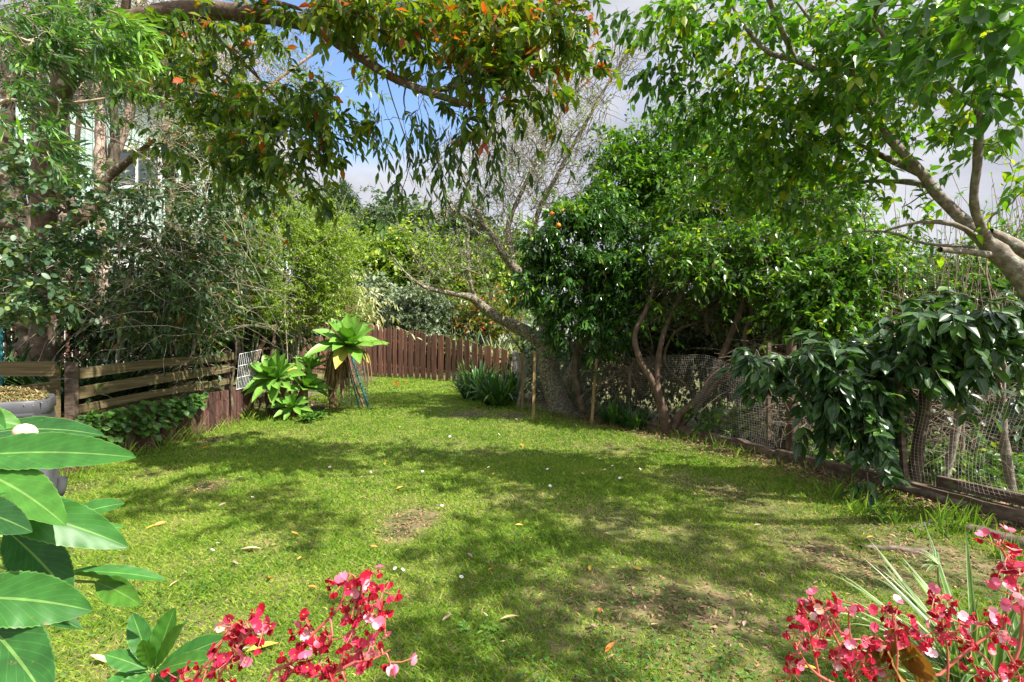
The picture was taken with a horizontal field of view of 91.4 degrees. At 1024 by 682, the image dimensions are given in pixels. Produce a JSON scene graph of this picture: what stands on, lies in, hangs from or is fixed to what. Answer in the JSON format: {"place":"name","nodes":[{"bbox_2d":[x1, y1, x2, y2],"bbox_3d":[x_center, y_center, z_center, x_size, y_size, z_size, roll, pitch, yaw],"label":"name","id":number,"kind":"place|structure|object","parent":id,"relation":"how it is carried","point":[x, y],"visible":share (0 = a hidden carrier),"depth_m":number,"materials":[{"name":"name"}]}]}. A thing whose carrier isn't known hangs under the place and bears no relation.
{"place":"outdoors","nodes":[
{"label":"outdoors","id":0,"kind":"place"},
{"bbox_2d":[0,352,1023,681],"bbox_3d":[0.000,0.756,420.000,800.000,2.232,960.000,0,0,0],"label":"ground","id":1,"kind":"structure","parent":0,"point":[722,594],"depth_m":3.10,"materials":[{"name":"plant"}]},
{"bbox_2d":[3,341,63,386],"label":"strap leaved clump","id":2,"kind":"object","parent":1,"relation":"on","point":[21,358],"visible":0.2,"depth_m":6.31,"materials":[{"name":"green plant"}]},
{"bbox_2d":[0,393,67,495],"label":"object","id":3,"kind":"object","parent":1,"relation":"on","point":[19,409],"visible":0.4,"depth_m":4.31,"materials":[{"name":"plastic"}]},
{"bbox_2d":[0,385,52,405],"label":"clippings heap","id":4,"kind":"object","parent":3,"relation":"in","point":[10,393],"visible":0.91,"depth_m":4.39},
{"bbox_2d":[3,355,103,386],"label":"strap leaved clump","id":5,"kind":"object","parent":1,"relation":"on","point":[25,380],"visible":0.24,"depth_m":5.97,"materials":[{"name":"green plant"}]},
{"bbox_2d":[0,130,131,336],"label":"round leaved shrub","id":6,"kind":"object","parent":1,"relation":"on","point":[36,307],"visible":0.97,"depth_m":4.71,"materials":[{"name":"green plant"}]},
{"bbox_2d":[15,360,132,413],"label":"strap leaved clump","id":7,"kind":"object","parent":1,"relation":"on","point":[45,379],"visible":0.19,"depth_m":5.63,"materials":[{"name":"green plant"}]},
{"bbox_2d":[0,0,153,321],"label":"pale stemmed tree","id":8,"kind":"object","parent":1,"relation":"on","point":[78,121],"visible":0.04,"depth_m":9.40,"materials":[{"name":"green plant"}]},
{"bbox_2d":[24,350,136,402],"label":"strap leaved clump","id":9,"kind":"object","parent":1,"relation":"on","point":[98,379],"visible":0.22,"depth_m":6.20,"materials":[{"name":"green plant"}]},
{"bbox_2d":[0,238,164,365],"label":"background shrub","id":10,"kind":"object","parent":1,"relation":"on","point":[75,343],"visible":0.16,"depth_m":9.35,"materials":[{"name":"green plant"}]},
{"bbox_2d":[0,407,165,681],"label":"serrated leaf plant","id":11,"kind":"object","parent":1,"relation":"on","point":[44,524],"visible":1,"depth_m":0.91,"materials":[{"name":"plant"}]},
{"bbox_2d":[0,0,179,194],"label":"bottlebrush","id":12,"kind":"object","parent":1,"relation":"on","point":[62,43],"visible":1,"depth_m":2.22,"materials":[{"name":"green plant"}]},
{"bbox_2d":[59,351,148,378],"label":"strap leaved clump","id":13,"kind":"object","parent":1,"relation":"on","point":[95,360],"visible":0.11,"depth_m":7.35,"materials":[{"name":"green plant"}]},
{"bbox_2d":[0,0,213,324],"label":"pale stemmed tree","id":14,"kind":"object","parent":1,"relation":"on","point":[100,140],"visible":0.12,"depth_m":8.94,"materials":[{"name":"brown plant"}]},
{"bbox_2d":[0,0,214,360],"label":"old tree","id":15,"kind":"object","parent":1,"relation":"on","point":[114,152],"visible":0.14,"depth_m":6.97,"materials":[{"name":"brown plant"}]},
{"bbox_2d":[62,353,164,398],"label":"strap leaved clump","id":16,"kind":"object","parent":1,"relation":"on","point":[124,392],"visible":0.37,"depth_m":6.61,"materials":[{"name":"green plant"}]},
{"bbox_2d":[0,351,233,417],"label":"rail fence","id":17,"kind":"object","parent":1,"relation":"on","point":[73,391],"visible":0.94,"depth_m":5.77,"materials":[{"name":"wood"}]},
{"bbox_2d":[10,247,258,383],"bbox_3d":[-7.564,-0.361,10.163,5.341,3.410,3.932,0,0,0],"label":"background shrub","id":18,"kind":"object","parent":1,"relation":"on","point":[106,349],"visible":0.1,"depth_m":9.61,"materials":[{"name":"green plant"}]},
{"bbox_2d":[0,29,304,368],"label":"house","id":19,"kind":"structure","parent":1,"relation":"on","point":[123,156],"depth_m":14.25,"materials":[{"name":"white"}]},
{"bbox_2d":[114,146,163,188],"bbox_3d":[-10.600,-4.900,14.140,1.500,1.180,0.070,0,0,0],"label":"window","id":20,"kind":"structure","parent":19,"relation":"in","point":[124,154],"depth_m":14.14,"materials":[{"name":"white glass"}]},
{"bbox_2d":[0,125,307,387],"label":"drooping shrub","id":21,"kind":"object","parent":1,"relation":"on","point":[182,277],"visible":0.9,"depth_m":6.46,"materials":[{"name":"green plant"}]},
{"bbox_2d":[111,350,198,392],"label":"strap leaved clump","id":22,"kind":"object","parent":1,"relation":"on","point":[149,387],"visible":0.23,"depth_m":7.11,"materials":[{"name":"green plant"}]},
{"bbox_2d":[59,387,253,473],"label":"retaining wall","id":23,"kind":"structure","parent":1,"relation":"on","point":[218,407],"depth_m":7.45,"materials":[{"name":"wood"}]},
{"bbox_2d":[75,392,208,445],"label":"wall creeper","id":24,"kind":"object","parent":23,"relation":"attached to","point":[96,418],"depth_m":6.15,"materials":[{"name":"green plant"}]},
{"bbox_2d":[236,349,260,389],"bbox_3d":[-4.548,0.485,8.650,0.181,0.675,0.508,0,0,0],"label":"wire rack","id":25,"kind":"object","parent":23,"relation":"on","point":[245,368],"visible":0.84,"depth_m":8.59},
{"bbox_2d":[105,608,223,681],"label":"serrated leaf plant","id":26,"kind":"object","parent":1,"relation":"on","point":[148,646],"visible":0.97,"depth_m":1.25,"materials":[{"name":"plant"}]},
{"bbox_2d":[1,290,356,369],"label":"paling fence","id":27,"kind":"object","parent":1,"relation":"on","point":[302,352],"visible":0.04,"depth_m":13.45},
{"bbox_2d":[77,38,334,403],"bbox_3d":[-4.823,-1.652,7.586,3.719,5.489,3.286,0,0,0],"label":"drooping shrub","id":28,"kind":"object","parent":1,"relation":"on","point":[205,188],"visible":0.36,"depth_m":7.41,"materials":[{"name":"green plant"}]},
{"bbox_2d":[160,603,276,681],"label":"begonia","id":29,"kind":"object","parent":1,"relation":"on","point":[238,638],"visible":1,"depth_m":0.98,"materials":[{"name":"red plant"}]},
{"bbox_2d":[84,0,356,249],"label":"pale stemmed tree","id":30,"kind":"object","parent":1,"relation":"on","point":[271,72],"visible":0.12,"depth_m":9.86,"materials":[{"name":"green plant"}]},
{"bbox_2d":[230,336,237,409],"bbox_3d":[-4.566,0.511,8.199,0.124,1.236,0.047,0,0,0],"label":"leaning stick","id":31,"kind":"object","parent":1,"relation":"on","point":[232,378],"visible":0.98,"depth_m":8.18,"materials":[{"name":"brown wood"}]},
{"bbox_2d":[166,188,322,374],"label":"leafy shrub","id":32,"kind":"object","parent":1,"relation":"on","point":[266,312],"visible":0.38,"depth_m":8.83,"materials":[{"name":"green plant"}]},
{"bbox_2d":[165,277,330,393],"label":"background shrub","id":33,"kind":"object","parent":1,"relation":"on","point":[229,343],"visible":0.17,"depth_m":10.84,"materials":[{"name":"green plant"}]},
{"bbox_2d":[193,160,367,361],"bbox_3d":[-5.614,-2.060,11.959,4.193,5.148,2.458,0,0,0],"label":"leafy shrub","id":34,"kind":"object","parent":1,"relation":"on","point":[307,207],"visible":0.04,"depth_m":11.90,"materials":[{"name":"green plant"}]},
{"bbox_2d":[243,349,332,419],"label":"agave","id":35,"kind":"object","parent":1,"relation":"on","point":[274,369],"visible":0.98,"depth_m":8.90,"materials":[{"name":"green plant"}]},
{"bbox_2d":[218,187,389,389],"bbox_3d":[-4.290,-1.190,10.086,2.940,4.337,2.765,0,0,22],"label":"leafy shrub","id":36,"kind":"object","parent":1,"relation":"on","point":[307,263],"visible":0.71,"depth_m":9.91,"materials":[{"name":"green plant"}]},
{"bbox_2d":[27,0,621,360],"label":"overhanging tree","id":37,"kind":"object","parent":1,"relation":"on","point":[486,45],"visible":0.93,"depth_m":4.50,"materials":[{"name":"green plant"}]},
{"bbox_2d":[313,175,365,267],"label":"pine tree","id":38,"kind":"object","parent":1,"relation":"on","point":[344,189],"visible":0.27,"depth_m":54.13,"materials":[{"name":"green plant"}]},
{"bbox_2d":[266,564,416,681],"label":"begonia","id":39,"kind":"object","parent":1,"relation":"on","point":[307,668],"visible":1,"depth_m":1.00,"materials":[{"name":"red plant"}]},
{"bbox_2d":[304,313,388,407],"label":"agave","id":40,"kind":"object","parent":1,"relation":"on","point":[350,331],"visible":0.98,"depth_m":9.25,"materials":[{"name":"green plant"}]},
{"bbox_2d":[321,346,380,406],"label":"feathery plant","id":41,"kind":"object","parent":1,"relation":"on","point":[355,385],"visible":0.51,"depth_m":10.29,"materials":[{"name":"green plant"}]},
{"bbox_2d":[284,182,428,359],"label":"arching shoot","id":42,"kind":"object","parent":1,"relation":"on","point":[378,208],"visible":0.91,"depth_m":9.20,"materials":[{"name":"brown plant"}]},
{"bbox_2d":[319,259,404,334],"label":"background shrub","id":43,"kind":"object","parent":1,"relation":"on","point":[373,280],"visible":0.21,"depth_m":24.29,"materials":[{"name":"green plant"}]},
{"bbox_2d":[312,190,419,263],"bbox_3d":[-12.002,-5.471,39.881,8.834,12.269,9.653,0,0,-43],"label":"dark tree","id":44,"kind":"object","parent":1,"relation":"on","point":[372,218],"visible":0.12,"depth_m":38.49,"materials":[{"name":"green plant"}]},
{"bbox_2d":[315,262,421,376],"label":"background shrub","id":45,"kind":"object","parent":1,"relation":"on","point":[371,320],"visible":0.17,"depth_m":15.87,"materials":[{"name":"green plant"}]},
{"bbox_2d":[315,203,458,298],"bbox_3d":[-7.096,-3.174,28.053,9.246,8.576,7.527,0,0,0],"label":"lime tree","id":46,"kind":"object","parent":1,"relation":"on","point":[398,249],"visible":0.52,"depth_m":26.63,"materials":[{"name":"green plant"}]},
{"bbox_2d":[364,189,442,234],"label":"dark tree","id":47,"kind":"object","parent":1,"relation":"on","point":[410,208],"visible":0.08,"depth_m":42.63,"materials":[{"name":"green plant"}]},
{"bbox_2d":[306,321,520,381],"bbox_3d":[-4.074,0.216,18.699,10.904,2.652,1.098,0,0,31],"label":"picket fence","id":48,"kind":"object","parent":1,"relation":"on","point":[431,346],"visible":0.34,"depth_m":18.21,"materials":[{"name":"wood"}]},
{"bbox_2d":[379,279,460,367],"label":"rounded bush","id":49,"kind":"object","parent":1,"relation":"on","point":[426,316],"visible":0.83,"depth_m":21.25,"materials":[{"name":"green plant"}]},
{"bbox_2d":[357,308,537,375],"bbox_3d":[-3.542,-0.103,22.441,10.990,3.079,0.313,0,0,29],"label":"board fence","id":50,"kind":"object","parent":1,"relation":"on","point":[485,339],"visible":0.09,"depth_m":22.29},
{"bbox_2d":[405,180,520,324],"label":"dark tree","id":51,"kind":"object","parent":1,"relation":"on","point":[454,225],"visible":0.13,"depth_m":40.15,"materials":[{"name":"green plant"}]},
{"bbox_2d":[438,356,500,399],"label":"strap leaved clump","id":52,"kind":"object","parent":1,"relation":"on","point":[461,388],"visible":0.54,"depth_m":11.79,"materials":[{"name":"green plant"}]},
{"bbox_2d":[409,266,537,353],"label":"flowering shrub","id":53,"kind":"object","parent":1,"relation":"on","point":[468,319],"visible":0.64,"depth_m":22.22,"materials":[{"name":"green plant"}]},
{"bbox_2d":[409,208,550,344],"bbox_3d":[-1.089,-2.965,27.223,7.777,8.214,7.925,0,0,29],"label":"lime tree","id":54,"kind":"object","parent":1,"relation":"on","point":[501,267],"visible":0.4,"depth_m":25.76,"materials":[{"name":"green plant"}]},
{"bbox_2d":[463,363,530,406],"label":"strap leaved clump","id":55,"kind":"object","parent":1,"relation":"on","point":[492,393],"visible":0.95,"depth_m":10.62,"materials":[{"name":"green plant"}]},
{"bbox_2d":[1,392,1022,681],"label":"clover","id":56,"kind":"object","parent":1,"relation":"on","point":[735,660],"visible":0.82,"depth_m":2.76,"materials":[{"name":"green plant"}]},
{"bbox_2d":[488,362,540,401],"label":"strap leaved clump","id":57,"kind":"object","parent":1,"relation":"on","point":[526,390],"visible":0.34,"depth_m":11.47,"materials":[{"name":"green plant"}]},
{"bbox_2d":[376,5,668,413],"bbox_3d":[0.403,-2.555,9.778,6.043,8.395,3.228,0,0,0],"label":"bare tree","id":58,"kind":"object","parent":1,"relation":"on","point":[519,328],"visible":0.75,"depth_m":9.66,"materials":[{"name":"grey plant"}]},
{"bbox_2d":[59,374,1023,562],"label":"long grass","id":59,"kind":"structure","parent":1,"relation":"on","point":[861,504],"depth_m":4.22,"materials":[{"name":"plant"}]},
{"bbox_2d":[63,381,1023,681],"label":"leaf litter","id":60,"kind":"object","parent":1,"relation":"on","point":[821,473],"visible":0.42,"depth_m":3.32,"materials":[{"name":"plant"}]},
{"bbox_2d":[501,306,624,404],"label":"background shrub","id":61,"kind":"object","parent":1,"relation":"on","point":[530,349],"visible":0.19,"depth_m":12.20,"materials":[{"name":"green plant"}]},
{"bbox_2d":[499,176,678,410],"bbox_3d":[1.389,-0.860,8.729,3.214,4.139,2.129,0,0,0],"label":"citrus tree","id":62,"kind":"object","parent":1,"relation":"on","point":[581,221],"visible":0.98,"depth_m":8.42,"materials":[{"name":"green plant"}]},
{"bbox_2d":[593,394,636,425],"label":"strap leaved clump","id":63,"kind":"object","parent":1,"relation":"on","point":[607,415],"visible":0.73,"depth_m":8.26,"materials":[{"name":"green plant"}]},
{"bbox_2d":[518,244,717,426],"bbox_3d":[2.340,0.132,10.683,4.424,4.628,3.701,0,0,0],"label":"background shrub","id":64,"kind":"object","parent":1,"relation":"on","point":[647,353],"visible":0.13,"depth_m":10.00,"materials":[{"name":"green plant"}]},
{"bbox_2d":[559,334,687,426],"bbox_3d":[1.995,0.644,8.460,2.183,1.500,1.986,0,0,30],"label":"dead brush","id":65,"kind":"object","parent":1,"relation":"on","point":[629,372],"visible":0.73,"depth_m":8.37,"materials":[{"name":"plant"}]},
{"bbox_2d":[611,400,655,429],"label":"strap leaved clump","id":66,"kind":"object","parent":1,"relation":"on","point":[629,421],"visible":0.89,"depth_m":7.92,"materials":[{"name":"green plant"}]},
{"bbox_2d":[622,418,691,433],"bbox_3d":[2.166,1.349,7.910,0.132,0.197,1.528,0,0,-37],"label":"edging timber","id":67,"kind":"object","parent":1,"relation":"on","point":[654,424],"visible":0.22,"depth_m":7.78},
{"bbox_2d":[575,87,768,399],"bbox_3d":[3.206,-1.961,9.947,4.433,6.325,2.434,0,0,0],"label":"leafy tree","id":68,"kind":"object","parent":1,"relation":"on","point":[640,168],"visible":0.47,"depth_m":9.63,"materials":[{"name":"green plant"}]},
{"bbox_2d":[599,215,778,432],"bbox_3d":[4.242,-0.123,10.359,4.138,4.359,4.602,0,0,39],"label":"background shrub","id":69,"kind":"object","parent":1,"relation":"on","point":[689,346],"visible":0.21,"depth_m":9.64,"materials":[{"name":"green plant"}]},
{"bbox_2d":[631,248,772,362],"bbox_3d":[3.209,-0.471,8.242,2.621,2.263,2.290,0,0,0],"label":"dead brush","id":70,"kind":"object","parent":1,"relation":"on","point":[706,316],"visible":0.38,"depth_m":8.14,"materials":[{"name":"plant"}]},
{"bbox_2d":[677,390,772,441],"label":"undergrowth","id":71,"kind":"object","parent":1,"relation":"on","point":[717,421],"visible":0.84,"depth_m":7.07,"materials":[{"name":"green plant"}]},
{"bbox_2d":[684,428,774,459],"bbox_3d":[2.842,1.349,6.600,0.096,0.201,1.529,0,0,-22],"label":"edging timber","id":72,"kind":"object","parent":1,"relation":"on","point":[749,445],"visible":0.51,"depth_m":6.41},
{"bbox_2d":[603,172,887,433],"bbox_3d":[3.406,-0.626,7.519,4.382,4.347,2.917,0,0,0],"label":"multi stemmed tree","id":73,"kind":"object","parent":1,"relation":"on","point":[760,255],"visible":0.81,"depth_m":7.42,"materials":[{"name":"green plant"}]},
{"bbox_2d":[687,313,809,445],"bbox_3d":[3.466,0.571,6.972,2.072,1.990,2.130,0,0,40],"label":"dead brush","id":74,"kind":"object","parent":1,"relation":"on","point":[773,350],"visible":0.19,"depth_m":6.88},
{"bbox_2d":[637,137,885,399],"bbox_3d":[4.306,-1.340,8.545,4.639,4.703,2.406,0,0,0],"label":"leafy tree","id":75,"kind":"object","parent":1,"relation":"on","point":[700,216],"visible":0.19,"depth_m":8.15,"materials":[{"name":"green plant"}]},
{"bbox_2d":[511,342,1023,507],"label":"wire netting","id":76,"kind":"object","parent":1,"relation":"on","point":[903,451],"visible":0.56,"depth_m":5.91,"materials":[{"name":"grey metal"}]},
{"bbox_2d":[684,276,879,449],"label":"background shrub","id":77,"kind":"object","parent":1,"relation":"on","point":[708,362],"visible":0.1,"depth_m":8.49,"materials":[{"name":"green plant"}]},
{"bbox_2d":[785,339,796,450],"bbox_3d":[3.295,0.630,5.902,0.123,1.308,0.119,0,0,0],"label":"cut trunk","id":78,"kind":"object","parent":1,"relation":"on","point":[789,444],"visible":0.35,"depth_m":5.86,"materials":[{"name":"brown wood"}]},
{"bbox_2d":[599,0,1023,300],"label":"spreading tree","id":79,"kind":"object","parent":1,"relation":"on","point":[958,34],"visible":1,"depth_m":3.94,"materials":[{"name":"green plant"}]},
{"bbox_2d":[783,423,869,467],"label":"undergrowth","id":80,"kind":"object","parent":1,"relation":"on","point":[837,454],"visible":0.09,"depth_m":5.93,"materials":[{"name":"green plant"}]},
{"bbox_2d":[714,295,941,507],"bbox_3d":[3.253,0.537,4.963,2.173,1.926,1.579,0,0,-36],"label":"leaved shrub","id":81,"kind":"object","parent":1,"relation":"on","point":[849,402],"visible":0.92,"depth_m":4.49,"materials":[{"name":"green plant"}]},
{"bbox_2d":[775,449,901,492],"bbox_3d":[3.385,1.359,5.254,0.118,0.180,1.395,0,0,-20],"label":"edging timber","id":82,"kind":"object","parent":1,"relation":"on","point":[837,469],"visible":0.41,"depth_m":5.24,"materials":[{"name":"wood"}]},
{"bbox_2d":[738,391,942,470],"bbox_3d":[3.847,0.993,5.612,2.216,1.661,2.054,0,0,0],"label":"dead brush","id":83,"kind":"object","parent":1,"relation":"on","point":[806,422],"visible":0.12,"depth_m":5.76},
{"bbox_2d":[739,216,945,361],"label":"bushy shrub","id":84,"kind":"object","parent":1,"relation":"on","point":[815,303],"visible":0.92,"depth_m":6.45,"materials":[{"name":"green plant"}]},
{"bbox_2d":[775,587,935,681],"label":"begonia","id":85,"kind":"object","parent":1,"relation":"on","point":[872,658],"visible":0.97,"depth_m":1.15,"materials":[{"name":"red plant"}]},
{"bbox_2d":[773,292,1021,472],"bbox_3d":[6.108,0.823,7.581,4.141,4.366,3.752,0,0,-29],"label":"background shrub","id":86,"kind":"object","parent":1,"relation":"on","point":[901,322],"depth_m":6.71,"materials":[{"name":"green plant"}]},
{"bbox_2d":[860,545,941,554],"bbox_3d":[2.615,1.398,3.342,0.526,0.057,0.090,0,0,5],"label":"tree root","id":87,"kind":"object","parent":1,"relation":"on","point":[894,548],"visible":0.73,"depth_m":3.33,"materials":[{"name":"brown plant"}]},
{"bbox_2d":[908,390,932,481],"bbox_3d":[3.817,0.965,4.702,0.274,1.116,0.119,0,0,0],"label":"cut trunk","id":88,"kind":"object","parent":1,"relation":"on","point":[919,447],"visible":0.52,"depth_m":4.66,"materials":[{"name":"brown plant"}]},
{"bbox_2d":[817,522,1023,681],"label":"spider plant","id":89,"kind":"object","parent":1,"relation":"on","point":[956,672],"visible":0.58,"depth_m":1.45,"materials":[{"name":"green plant"}]},
{"bbox_2d":[832,244,1010,350],"bbox_3d":[5.391,-0.183,6.783,2.866,2.341,2.174,0,0,-17],"label":"dead brush","id":90,"kind":"object","parent":1,"relation":"on","point":[910,291],"visible":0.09,"depth_m":6.54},
{"bbox_2d":[892,483,967,508],"bbox_3d":[3.456,1.280,4.170,0.096,0.062,0.597,0,0,-15],"label":"log","id":91,"kind":"object","parent":1,"relation":"on","point":[920,492],"visible":0.82,"depth_m":4.14,"materials":[{"name":"brown wood"}]},
{"bbox_2d":[846,178,1023,335],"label":"coppice shoots","id":92,"kind":"object","parent":1,"relation":"on","point":[964,289],"visible":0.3,"depth_m":6.51,"materials":[{"name":"brown plant"}]},
{"bbox_2d":[886,423,999,486],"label":"undergrowth","id":93,"kind":"object","parent":1,"relation":"on","point":[937,454],"visible":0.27,"depth_m":5.44,"materials":[{"name":"green plant"}]},
{"bbox_2d":[868,279,1023,491],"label":"leaved shrub","id":94,"kind":"object","parent":1,"relation":"on","point":[958,348],"visible":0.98,"depth_m":4.20,"materials":[{"name":"green plant"}]},
{"bbox_2d":[869,211,1023,314],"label":"background shrub","id":95,"kind":"object","parent":1,"relation":"on","point":[935,240],"visible":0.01,"depth_m":7.38,"materials":[{"name":"green plant"}]},
{"bbox_2d":[939,411,963,489],"bbox_3d":[4.375,1.161,5.001,0.274,0.916,0.083,0,0,0],"label":"cut trunk","id":96,"kind":"object","parent":1,"relation":"on","point":[952,439],"visible":0.44,"depth_m":4.97,"materials":[{"name":"grey wood"}]},
{"bbox_2d":[879,582,1023,681],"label":"begonia","id":97,"kind":"object","parent":1,"relation":"on","point":[995,618],"visible":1,"depth_m":1.15,"materials":[{"name":"red plant"}]},
{"bbox_2d":[880,210,1023,320],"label":"background shrub","id":98,"kind":"object","parent":1,"relation":"on","point":[991,266],"visible":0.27,"depth_m":7.10,"materials":[{"name":"green plant"}]},
{"bbox_2d":[896,287,1023,478],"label":"background shrub","id":99,"kind":"object","parent":1,"relation":"on","point":[1016,387],"visible":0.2,"depth_m":5.83,"materials":[{"name":"green plant"}]},
{"bbox_2d":[896,360,1023,478],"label":"wire fence","id":100,"kind":"object","parent":1,"relation":"on","point":[962,446],"visible":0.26,"depth_m":5.37,"materials":[{"name":"metal"}]},
{"bbox_2d":[902,479,1023,526],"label":"edging timber","id":101,"kind":"object","parent":1,"relation":"on","point":[1002,512],"visible":0.42,"depth_m":4.00,"materials":[{"name":"wood"}]},
{"bbox_2d":[936,475,1023,506],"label":"edging board","id":102,"kind":"object","parent":101,"relation":"on","point":[952,484],"visible":1,"depth_m":4.08,"materials":[{"name":"wood"}]},
{"bbox_2d":[910,519,1023,549],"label":"tree root","id":103,"kind":"object","parent":1,"relation":"on","point":[1009,536],"visible":0.29,"depth_m":3.47,"materials":[{"name":"brown plant"}]},
{"bbox_2d":[929,428,1023,507],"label":"undergrowth","id":104,"kind":"object","parent":1,"relation":"on","point":[991,472],"visible":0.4,"depth_m":4.84,"materials":[{"name":"green plant"}]},
{"bbox_2d":[950,155,1023,308],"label":"coppice shoots","id":105,"kind":"object","parent":1,"relation":"on","point":[1012,210],"visible":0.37,"depth_m":6.28,"materials":[{"name":"brown plant"}]},
{"bbox_2d":[974,524,1023,681],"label":"begonia","id":106,"kind":"object","parent":1,"relation":"on","point":[1011,566],"visible":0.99,"depth_m":1.20,"materials":[{"name":"red plant"}]},
{"bbox_2d":[0,0,1023,322],"label":"sky","id":107,"kind":"structure","parent":0,"point":[359,175],"materials":[{"name":"white"}]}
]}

